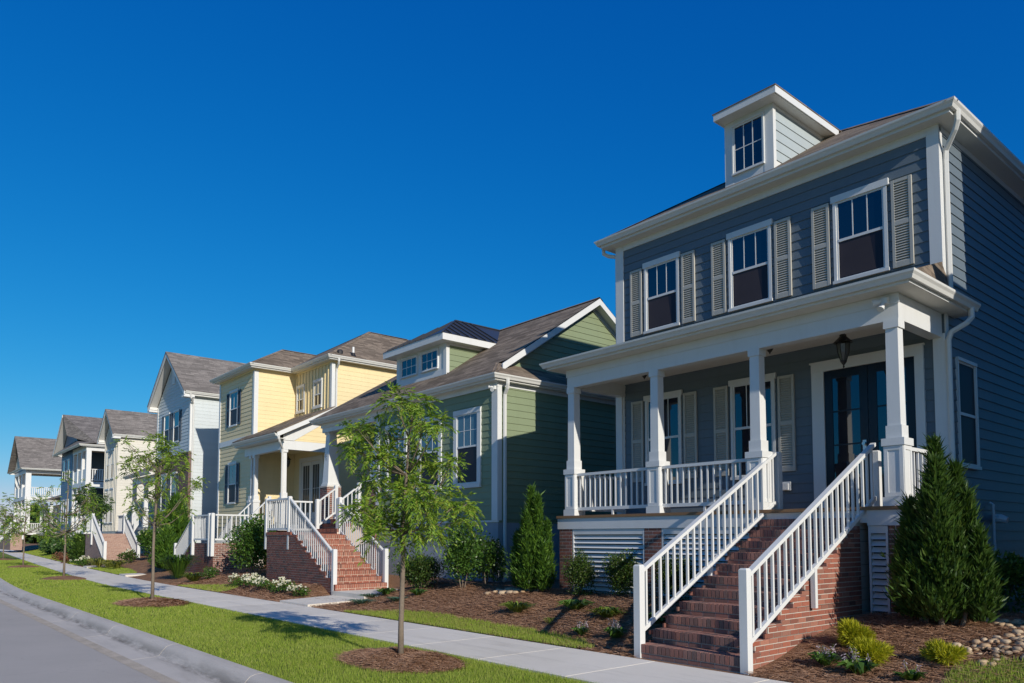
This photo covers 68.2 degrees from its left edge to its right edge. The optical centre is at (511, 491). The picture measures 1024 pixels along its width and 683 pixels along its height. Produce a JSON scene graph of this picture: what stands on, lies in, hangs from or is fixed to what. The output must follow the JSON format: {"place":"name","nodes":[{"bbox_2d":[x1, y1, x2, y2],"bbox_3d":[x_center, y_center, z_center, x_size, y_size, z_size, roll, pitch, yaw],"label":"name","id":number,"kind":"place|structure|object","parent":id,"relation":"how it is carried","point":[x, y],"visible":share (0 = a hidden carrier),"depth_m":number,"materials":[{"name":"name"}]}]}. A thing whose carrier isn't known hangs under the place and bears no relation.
{"place":"outdoors","nodes":[
{"label":"outdoors","id":0,"kind":"place"},
{"bbox_2d":[0,603,160,682],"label":"road","id":1,"kind":"structure","parent":0,"point":[32,650],"depth_m":10.33,"materials":[{"name":"grey asphalt"}]},
{"bbox_2d":[0,599,179,682],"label":"gutter","id":2,"kind":"object","parent":1,"relation":"on","point":[153,674],"visible":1,"depth_m":11.33,"materials":[{"name":"grey concrete"}]},
{"bbox_2d":[0,578,291,682],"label":"kerb","id":3,"kind":"structure","parent":1,"relation":"on","point":[180,663],"depth_m":11.11,"materials":[{"name":"concrete"}]},
{"bbox_2d":[88,559,105,566],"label":"yellow grass","id":4,"kind":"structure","parent":0,"point":[95,562],"depth_m":36.87,"materials":[{"name":"plant"}]},
{"bbox_2d":[102,560,126,568],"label":"yellow grass","id":5,"kind":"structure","parent":0,"point":[116,564],"depth_m":34.33,"materials":[{"name":"plant"}]},
{"bbox_2d":[119,573,145,576],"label":"garden path","id":6,"kind":"structure","parent":0,"point":[132,574],"depth_m":29.59,"materials":[{"name":"concrete"}]},
{"bbox_2d":[156,554,200,578],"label":"ornamental grass","id":7,"kind":"object","parent":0,"point":[178,565],"depth_m":26.05,"materials":[{"name":"green plant"}]},
{"bbox_2d":[280,595,358,606],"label":"garden path","id":8,"kind":"structure","parent":0,"point":[320,601],"depth_m":17.46,"materials":[{"name":"concrete"}]},
{"bbox_2d":[0,549,789,682],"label":"pavement","id":9,"kind":"structure","parent":0,"point":[588,666],"depth_m":10.88,"materials":[{"name":"concrete"}]},
{"bbox_2d":[350,612,589,647],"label":"front lawn","id":10,"kind":"structure","parent":0,"point":[490,627],"depth_m":11.88,"materials":[{"name":"plant"}]},
{"bbox_2d":[0,549,1023,682],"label":"verge","id":11,"kind":"structure","parent":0,"point":[12,557],"depth_m":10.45,"materials":[{"name":"green plant"}]},
{"bbox_2d":[0,505,34,557],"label":"street tree","id":12,"kind":"object","parent":11,"relation":"on","point":[3,531],"visible":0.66,"depth_m":50.53,"materials":[{"name":"green plant"}]},
{"bbox_2d":[0,492,60,564],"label":"street tree","id":13,"kind":"object","parent":11,"relation":"on","point":[22,533],"visible":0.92,"depth_m":38.08,"materials":[{"name":"green plant"}]},
{"bbox_2d":[41,576,85,579],"bbox_3d":[-16.222,3.101,27.284,1.516,0.134,2.509,3,-5,-40],"label":"straw ring","id":14,"kind":"object","parent":11,"relation":"on","point":[65,578],"visible":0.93,"depth_m":26.85,"materials":[{"name":"brown plant"}]},
{"bbox_2d":[29,471,106,575],"bbox_3d":[-16.019,1.198,27.359,2.286,4.005,2.621,3,-5,-40],"label":"street tree","id":15,"kind":"object","parent":11,"relation":"on","point":[63,531],"visible":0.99,"depth_m":27.43,"materials":[{"name":"green plant"}]},
{"bbox_2d":[112,597,190,607],"bbox_3d":[-8.077,2.461,17.033,1.640,0.176,2.480,3,-5,-40],"label":"straw ring","id":16,"kind":"object","parent":11,"relation":"on","point":[141,602],"visible":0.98,"depth_m":16.63,"materials":[{"name":"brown wood"}]},
{"bbox_2d":[110,431,209,598],"bbox_3d":[-8.118,0.588,17.333,2.014,4.015,1.771,0,-3,-4],"label":"street tree","id":17,"kind":"object","parent":11,"relation":"on","point":[156,520],"visible":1,"depth_m":17.11,"materials":[{"name":"green plant"}]},
{"bbox_2d":[333,645,467,674],"bbox_3d":[-1.336,1.984,9.124,1.391,0.176,2.159,3,-5,-40],"label":"straw ring","id":18,"kind":"object","parent":11,"relation":"on","point":[410,660],"visible":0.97,"depth_m":8.78,"materials":[{"name":"brown plant"}]},
{"bbox_2d":[329,381,486,655],"bbox_3d":[-1.260,0.400,9.211,1.887,3.392,1.840,0,-3,-8],"label":"street tree","id":19,"kind":"object","parent":11,"relation":"on","point":[414,503],"visible":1,"depth_m":9.06,"materials":[{"name":"green plant"}]},
{"bbox_2d":[0,0,1023,537],"label":"sky","id":20,"kind":"structure","parent":0,"point":[241,181],"materials":[{"name":"blue"}]},
{"bbox_2d":[14,542,1023,682],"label":"yard bed","id":21,"kind":"object","parent":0,"point":[141,564],"visible":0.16,"depth_m":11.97,"materials":[{"name":"brown plant"}]},
{"bbox_2d":[0,504,51,543],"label":"tree","id":22,"kind":"object","parent":21,"relation":"on","point":[29,539],"visible":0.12,"depth_m":126.67,"materials":[{"name":"green plant"}]},
{"bbox_2d":[0,436,61,549],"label":"house","id":23,"kind":"structure","parent":21,"relation":"on","point":[30,457],"depth_m":77.74,"materials":[{"name":"beige paint"}]},
{"bbox_2d":[66,531,85,560],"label":"arborvitae","id":24,"kind":"object","parent":21,"relation":"on","point":[77,550],"visible":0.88,"depth_m":43.33,"materials":[{"name":"green plant"}]},
{"bbox_2d":[52,415,104,551],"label":"house","id":25,"kind":"structure","parent":21,"relation":"on","point":[79,450],"depth_m":59.09,"materials":[{"name":"blue paint"}]},
{"bbox_2d":[69,555,93,565],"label":"shrub","id":26,"kind":"object","parent":21,"relation":"on","point":[81,561],"visible":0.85,"depth_m":39.78,"materials":[{"name":"green plant"}]},
{"bbox_2d":[70,409,156,552],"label":"house","id":27,"kind":"structure","parent":21,"relation":"on","point":[118,424],"depth_m":49.60,"materials":[{"name":"beige paint"}]},
{"bbox_2d":[106,450,109,479],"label":"window","id":28,"kind":"structure","parent":27,"relation":"in","point":[108,451],"depth_m":50.65,"materials":[{"name":"white paint"}]},
{"bbox_2d":[109,488,112,522],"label":"window","id":29,"kind":"structure","parent":27,"relation":"in","point":[111,489],"depth_m":49.53,"materials":[{"name":"white paint"}]},
{"bbox_2d":[110,448,113,478],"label":"window","id":30,"kind":"structure","parent":27,"relation":"in","point":[112,449],"depth_m":49.76,"materials":[{"name":"white paint"}]},
{"bbox_2d":[116,548,138,562],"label":"shrub","id":31,"kind":"object","parent":21,"relation":"on","point":[131,555],"visible":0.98,"depth_m":36.88,"materials":[{"name":"green plant"}]},
{"bbox_2d":[136,527,159,558],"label":"shrub","id":32,"kind":"object","parent":21,"relation":"on","point":[143,539],"visible":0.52,"depth_m":37.03,"materials":[{"name":"green plant"}]},
{"bbox_2d":[147,524,178,570],"bbox_3d":[-13.556,2.189,29.827,1.506,1.903,1.726,3,-5,-40],"label":"arborvitae","id":33,"kind":"object","parent":21,"relation":"on","point":[167,537],"visible":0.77,"depth_m":29.47,"materials":[{"name":"green plant"}]},
{"bbox_2d":[85,352,245,564],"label":"house","id":34,"kind":"structure","parent":21,"relation":"on","point":[183,403],"depth_m":36.44,"materials":[{"name":"blue paint"}]},
{"bbox_2d":[160,475,165,510],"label":"window","id":35,"kind":"structure","parent":34,"relation":"in","point":[162,500],"depth_m":37.63,"materials":[{"name":"white paint"}]},
{"bbox_2d":[163,412,169,445],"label":"window","id":36,"kind":"structure","parent":34,"relation":"in","point":[166,416],"depth_m":37.80,"materials":[{"name":"glass"}]},
{"bbox_2d":[170,472,175,497],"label":"window","id":37,"kind":"structure","parent":34,"relation":"in","point":[172,488],"depth_m":36.51,"materials":[{"name":"glass"}]},
{"bbox_2d":[173,408,179,442],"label":"window","id":38,"kind":"structure","parent":34,"relation":"in","point":[176,412],"depth_m":36.65,"materials":[{"name":"white paint"}]},
{"bbox_2d":[149,491,196,554],"bbox_3d":[-14.244,1.490,31.909,1.864,3.202,2.570,3,-5,-40],"label":"arborvitae","id":39,"kind":"object","parent":21,"relation":"on","point":[178,527],"visible":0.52,"depth_m":31.54,"materials":[{"name":"green plant"}]},
{"bbox_2d":[179,572,207,581],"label":"daylily","id":40,"kind":"object","parent":21,"relation":"on","point":[191,576],"visible":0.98,"depth_m":24.30,"materials":[{"name":"green plant"}]},
{"bbox_2d":[200,566,219,578],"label":"shrub","id":41,"kind":"object","parent":21,"relation":"on","point":[211,571],"visible":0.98,"depth_m":24.64,"materials":[{"name":"green plant"}]},
{"bbox_2d":[228,573,243,585],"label":"rose bush","id":42,"kind":"object","parent":21,"relation":"on","point":[237,580],"visible":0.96,"depth_m":21.77,"materials":[{"name":"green plant"}]},
{"bbox_2d":[240,573,256,585],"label":"rose bush","id":43,"kind":"object","parent":21,"relation":"on","point":[245,577],"visible":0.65,"depth_m":21.30,"materials":[{"name":"white plant"}]},
{"bbox_2d":[222,512,275,573],"bbox_3d":[-8.253,1.639,24.332,1.731,2.038,1.708,0,-3,1],"label":"shrub","id":44,"kind":"object","parent":21,"relation":"on","point":[250,549],"visible":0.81,"depth_m":24.00,"materials":[{"name":"green plant"}]},
{"bbox_2d":[246,576,266,588],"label":"rose bush","id":45,"kind":"object","parent":21,"relation":"on","point":[252,581],"visible":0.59,"depth_m":20.70,"materials":[{"name":"white plant"}]},
{"bbox_2d":[254,577,275,589],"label":"rose bush","id":46,"kind":"object","parent":21,"relation":"on","point":[263,581],"visible":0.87,"depth_m":20.16,"materials":[{"name":"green plant"}]},
{"bbox_2d":[270,576,285,591],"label":"rose bush","id":47,"kind":"object","parent":21,"relation":"on","point":[277,581],"visible":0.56,"depth_m":19.66,"materials":[{"name":"green plant"}]},
{"bbox_2d":[275,579,296,592],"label":"rose bush","id":48,"kind":"object","parent":21,"relation":"on","point":[284,582],"visible":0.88,"depth_m":19.12,"materials":[{"name":"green plant"}]},
{"bbox_2d":[174,332,407,572],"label":"house","id":49,"kind":"structure","parent":21,"relation":"on","point":[272,405],"depth_m":29.27,"materials":[{"name":"yellow paint"}]},
{"bbox_2d":[227,461,236,504],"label":"window","id":50,"kind":"structure","parent":49,"relation":"in","point":[231,493],"depth_m":30.69,"materials":[{"name":"blue glass"}]},
{"bbox_2d":[228,388,238,427],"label":"window","id":51,"kind":"structure","parent":49,"relation":"in","point":[233,404],"depth_m":30.88,"materials":[{"name":"white glass"}]},
{"bbox_2d":[295,384,304,413],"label":"window","id":52,"kind":"structure","parent":49,"relation":"in","point":[301,410],"depth_m":29.92,"materials":[{"name":"white paint"}]},
{"bbox_2d":[301,462,310,523],"bbox_3d":[-7.943,0.061,29.217,0.030,2.400,0.810,3,-5,-40],"label":"door","id":53,"kind":"structure","parent":49,"relation":"in","point":[306,467],"depth_m":29.25,"materials":[{"name":"white paint"}]},
{"bbox_2d":[310,460,320,523],"bbox_3d":[-7.405,0.023,28.586,0.030,2.400,0.810,3,-5,-40],"label":"door","id":54,"kind":"structure","parent":49,"relation":"in","point":[315,465],"depth_m":28.66,"materials":[{"name":"white paint"}]},
{"bbox_2d":[312,378,322,409],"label":"window","id":55,"kind":"structure","parent":49,"relation":"in","point":[318,382],"depth_m":28.73,"materials":[{"name":"white paint"}]},
{"bbox_2d":[287,584,310,596],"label":"rose bush","id":56,"kind":"object","parent":21,"relation":"on","point":[301,591],"visible":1,"depth_m":18.70,"materials":[{"name":"green plant"}]},
{"bbox_2d":[347,598,376,603],"bbox_3d":[-3.217,2.369,16.332,0.827,0.106,0.887,3,-5,-40],"label":"creeping juniper","id":57,"kind":"object","parent":21,"relation":"on","point":[358,601],"visible":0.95,"depth_m":16.25,"materials":[{"name":"green plant"}]},
{"bbox_2d":[331,588,397,598],"bbox_3d":[-3.391,2.626,19.014,1.670,0.250,1.650,3,-5,-40],"label":"garden path landing","id":58,"kind":"object","parent":21,"relation":"on","point":[351,593],"visible":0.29,"depth_m":18.58,"materials":[{"name":"concrete"}]},
{"bbox_2d":[357,593,380,597],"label":"creeping juniper","id":59,"kind":"object","parent":21,"relation":"on","point":[367,595],"visible":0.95,"depth_m":16.84,"materials":[{"name":"green plant"}]},
{"bbox_2d":[373,587,395,594],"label":"leafy plant","id":60,"kind":"object","parent":21,"relation":"on","point":[384,591],"visible":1,"depth_m":16.80,"materials":[{"name":"green plant"}]},
{"bbox_2d":[409,588,426,595],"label":"leafy plant","id":61,"kind":"object","parent":21,"relation":"on","point":[415,591],"visible":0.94,"depth_m":16.00,"materials":[{"name":"green plant"}]},
{"bbox_2d":[392,553,447,588],"bbox_3d":[-1.954,1.777,16.905,1.270,0.912,1.371,3,-5,-40],"label":"shrub","id":62,"kind":"object","parent":21,"relation":"on","point":[421,569],"visible":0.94,"depth_m":16.73,"materials":[{"name":"green plant"}]},
{"bbox_2d":[264,297,616,593],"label":"house","id":63,"kind":"structure","parent":21,"relation":"on","point":[501,395],"depth_m":19.93,"materials":[{"name":"green paint"}]},
{"bbox_2d":[385,423,406,494],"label":"window","id":64,"kind":"structure","parent":63,"relation":"in","point":[402,442],"depth_m":21.32,"materials":[{"name":"white paint"}]},
{"bbox_2d":[400,355,417,378],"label":"window","id":65,"kind":"structure","parent":63,"relation":"in","point":[409,365],"depth_m":22.22,"materials":[{"name":"glass"}]},
{"bbox_2d":[416,414,441,491],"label":"window","id":66,"kind":"structure","parent":63,"relation":"in","point":[432,445],"depth_m":20.01,"materials":[{"name":"glass"}]},
{"bbox_2d":[420,348,438,373],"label":"window","id":67,"kind":"structure","parent":63,"relation":"in","point":[429,360],"depth_m":21.42,"materials":[{"name":"glass"}]},
{"bbox_2d":[452,406,481,488],"bbox_3d":[-1.125,-1.076,18.814,0.065,1.975,1.120,3,-5,-40],"label":"window","id":68,"kind":"structure","parent":63,"relation":"in","point":[468,421],"depth_m":18.77,"materials":[{"name":"glass"}]},
{"bbox_2d":[441,518,490,588],"bbox_3d":[-1.024,1.321,16.223,1.127,1.584,1.189,3,-5,-40],"label":"shrub","id":69,"kind":"object","parent":21,"relation":"on","point":[464,553],"visible":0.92,"depth_m":16.05,"materials":[{"name":"green plant"}]},
{"bbox_2d":[471,536,506,583],"bbox_3d":[-0.552,1.570,17.525,0.952,1.184,0.913,-2,-4,23],"label":"shrub","id":70,"kind":"object","parent":21,"relation":"on","point":[492,560],"visible":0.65,"depth_m":17.36,"materials":[{"name":"green plant"}]},
{"bbox_2d":[484,587,527,594],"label":"splash stones","id":71,"kind":"object","parent":21,"relation":"on","point":[508,590],"visible":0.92,"depth_m":14.91,"materials":[{"name":"beige stone"}]},
{"bbox_2d":[498,601,537,612],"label":"daylily","id":72,"kind":"object","parent":21,"relation":"on","point":[520,607],"visible":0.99,"depth_m":13.13,"materials":[{"name":"green plant"}]},
{"bbox_2d":[500,482,558,592],"bbox_3d":[0.359,0.896,14.944,1.197,2.249,1.108,0,-3,8],"label":"arborvitae","id":73,"kind":"object","parent":21,"relation":"on","point":[531,565],"visible":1,"depth_m":14.69,"materials":[{"name":"green plant"}]},
{"bbox_2d":[556,599,594,609],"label":"leafy plant","id":74,"kind":"object","parent":21,"relation":"on","point":[574,604],"visible":1,"depth_m":12.62,"materials":[{"name":"green plant"}]},
{"bbox_2d":[561,548,599,594],"bbox_3d":[1.243,1.465,13.905,0.666,0.875,0.743,3,-5,-40],"label":"shrub","id":75,"kind":"object","parent":21,"relation":"on","point":[580,571],"visible":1,"depth_m":13.82,"materials":[{"name":"green plant"}]},
{"bbox_2d":[572,621,590,635],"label":"hosta","id":76,"kind":"object","parent":21,"relation":"on","point":[581,630],"visible":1,"depth_m":11.09,"materials":[{"name":"green plant"}]},
{"bbox_2d":[582,606,628,617],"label":"leafy plant","id":77,"kind":"object","parent":21,"relation":"on","point":[606,612],"visible":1,"depth_m":11.90,"materials":[{"name":"green plant"}]},
{"bbox_2d":[603,617,629,638],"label":"hosta","id":78,"kind":"object","parent":21,"relation":"on","point":[614,631],"visible":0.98,"depth_m":10.65,"materials":[{"name":"green plant"}]},
{"bbox_2d":[600,548,638,594],"bbox_3d":[1.875,1.407,13.313,0.707,0.842,0.776,3,-5,-40],"label":"shrub","id":79,"kind":"object","parent":21,"relation":"on","point":[621,572],"visible":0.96,"depth_m":13.19,"materials":[{"name":"green plant"}]},
{"bbox_2d":[648,613,668,622],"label":"leafy plant","id":80,"kind":"object","parent":21,"relation":"on","point":[660,619],"visible":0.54,"depth_m":11.09,"materials":[{"name":"green plant"}]},
{"bbox_2d":[650,553,697,599],"bbox_3d":[2.676,1.395,12.387,0.832,0.785,0.750,3,-5,-40],"label":"shrub","id":81,"kind":"object","parent":21,"relation":"on","point":[671,575],"visible":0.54,"depth_m":12.29,"materials":[{"name":"green plant"}]},
{"bbox_2d":[539,83,1023,674],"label":"house","id":82,"kind":"structure","parent":21,"relation":"on","point":[769,465],"depth_m":12.32,"materials":[{"name":"grey paint"}]},
{"bbox_2d":[642,251,680,334],"bbox_3d":[3.003,-3.978,15.209,0.065,1.475,0.930,3,-5,-40],"label":"window","id":83,"kind":"structure","parent":82,"relation":"in","point":[661,275],"depth_m":15.21,"materials":[{"name":"glass"}]},
{"bbox_2d":[643,389,682,485],"bbox_3d":[3.003,-1.051,15.033,0.065,1.830,0.950,3,-5,-40],"label":"window","id":84,"kind":"structure","parent":82,"relation":"in","point":[672,399],"depth_m":14.89,"materials":[{"name":"white glass"}]},
{"bbox_2d":[731,111,764,175],"bbox_3d":[4.414,-6.498,14.163,0.065,0.980,0.677,3,-5,-40],"label":"window","id":85,"kind":"structure","parent":82,"relation":"in","point":[748,140],"depth_m":14.17,"materials":[{"name":"glass"}]},
{"bbox_2d":[726,218,773,312],"bbox_3d":[4.299,-4.070,13.689,0.065,1.475,0.930,3,-5,-40],"label":"window","id":86,"kind":"structure","parent":82,"relation":"in","point":[750,276],"depth_m":13.68,"materials":[{"name":"glass"}]},
{"bbox_2d":[728,372,776,479],"bbox_3d":[4.299,-1.143,13.512,0.065,1.830,0.950,3,-5,-40],"label":"window","id":87,"kind":"structure","parent":82,"relation":"in","point":[739,388],"depth_m":13.66,"materials":[{"name":"glass"}]},
{"bbox_2d":[833,333,852,367],"bbox_3d":[5.040,-2.188,11.515,0.268,0.625,0.268,-2,-4,27],"label":"porch lantern","id":88,"kind":"object","parent":82,"relation":"hanging from","point":[842,342],"visible":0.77,"depth_m":11.46,"materials":[{"name":"black metal"}]},
{"bbox_2d":[824,365,870,507],"bbox_3d":[5.366,-0.860,12.176,0.144,2.285,0.705,3,-5,-40],"label":"door","id":89,"kind":"structure","parent":82,"relation":"in","point":[846,389],"depth_m":12.23,"materials":[{"name":"blue paint"}]},
{"bbox_2d":[830,177,890,284],"bbox_3d":[5.594,-4.162,12.168,0.065,1.475,0.930,3,-5,-40],"label":"window","id":90,"kind":"structure","parent":82,"relation":"in","point":[860,215],"depth_m":12.16,"materials":[{"name":"glass"}]},
{"bbox_2d":[867,357,916,498],"bbox_3d":[5.873,-0.891,11.669,0.030,2.285,0.705,3,-5,-40],"label":"door","id":91,"kind":"structure","parent":82,"relation":"in","point":[877,389],"depth_m":11.80,"materials":[{"name":"blue paint"}]},
{"bbox_2d":[955,356,981,469],"bbox_3d":[6.973,-1.181,11.558,0.780,1.670,0.065,3,-5,-40],"label":"window","id":92,"kind":"structure","parent":82,"relation":"in","point":[966,370],"depth_m":11.57,"materials":[{"name":"glass"}]},
{"bbox_2d":[804,644,843,665],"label":"hosta","id":93,"kind":"object","parent":21,"relation":"on","point":[827,657],"visible":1,"depth_m":8.35,"materials":[{"name":"green plant"}]},
{"bbox_2d":[836,617,878,645],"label":"threadleaf shrub","id":94,"kind":"object","parent":21,"relation":"on","point":[847,629],"visible":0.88,"depth_m":8.80,"materials":[{"name":"yellow plant"}]},
{"bbox_2d":[835,646,880,674],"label":"hosta","id":95,"kind":"object","parent":21,"relation":"on","point":[858,665],"visible":0.99,"depth_m":7.97,"materials":[{"name":"green plant"}]},
{"bbox_2d":[849,636,895,665],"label":"threadleaf shrub","id":96,"kind":"object","parent":21,"relation":"on","point":[870,646],"visible":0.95,"depth_m":8.25,"materials":[{"name":"yellow plant"}]},
{"bbox_2d":[892,659,928,681],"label":"hosta","id":97,"kind":"object","parent":21,"relation":"on","point":[911,674],"visible":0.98,"depth_m":7.58,"materials":[{"name":"green plant"}]},
{"bbox_2d":[918,638,969,666],"bbox_3d":[4.565,1.700,7.981,0.465,0.327,0.489,0,-3,1],"label":"threadleaf shrub","id":98,"kind":"object","parent":21,"relation":"on","point":[935,650],"visible":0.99,"depth_m":7.93,"materials":[{"name":"yellow plant"}]},
{"bbox_2d":[879,433,1008,627],"bbox_3d":[5.236,0.451,9.254,1.380,2.404,1.264,-2,-4,32],"label":"arborvitae","id":99,"kind":"object","parent":21,"relation":"on","point":[941,566],"visible":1,"depth_m":9.00,"materials":[{"name":"green plant"}]},
{"bbox_2d":[946,660,1023,682],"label":"front lawn","id":100,"kind":"structure","parent":21,"relation":"on","point":[991,680],"depth_m":7.50,"materials":[{"name":"plant"}]},
{"bbox_2d":[952,617,1023,665],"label":"river stones","id":101,"kind":"object","parent":21,"relation":"on","point":[998,649],"visible":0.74,"depth_m":8.20,"materials":[{"name":"beige stone"}]},
{"bbox_2d":[988,546,1023,612],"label":"shrub","id":102,"kind":"object","parent":21,"relation":"on","point":[1013,568],"visible":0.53,"depth_m":9.97,"materials":[{"name":"green plant"}]},
{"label":"front lawn","id":103,"kind":"structure","parent":0,"visible":0},
{"bbox_2d":[37,512,58,536],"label":"garden tree","id":104,"kind":"object","parent":103,"relation":"on","point":[41,525],"visible":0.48,"depth_m":65.15,"materials":[{"name":"green plant"}]},
{"bbox_2d":[38,536,60,552],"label":"shrub","id":105,"kind":"object","parent":103,"relation":"on","point":[45,544],"visible":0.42,"depth_m":59.42,"materials":[{"name":"green plant"}]},
{"bbox_2d":[47,532,72,551],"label":"shrub","id":106,"kind":"object","parent":103,"relation":"on","point":[57,544],"visible":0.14,"depth_m":57.29,"materials":[{"name":"green plant"}]},
{"bbox_2d":[51,533,72,553],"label":"shrub","id":107,"kind":"object","parent":103,"relation":"on","point":[61,546],"visible":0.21,"depth_m":55.19,"materials":[{"name":"green plant"}]},
{"bbox_2d":[71,482,114,531],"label":"garden tree","id":108,"kind":"object","parent":103,"relation":"on","point":[78,499],"visible":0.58,"depth_m":44.98,"materials":[{"name":"green plant"}]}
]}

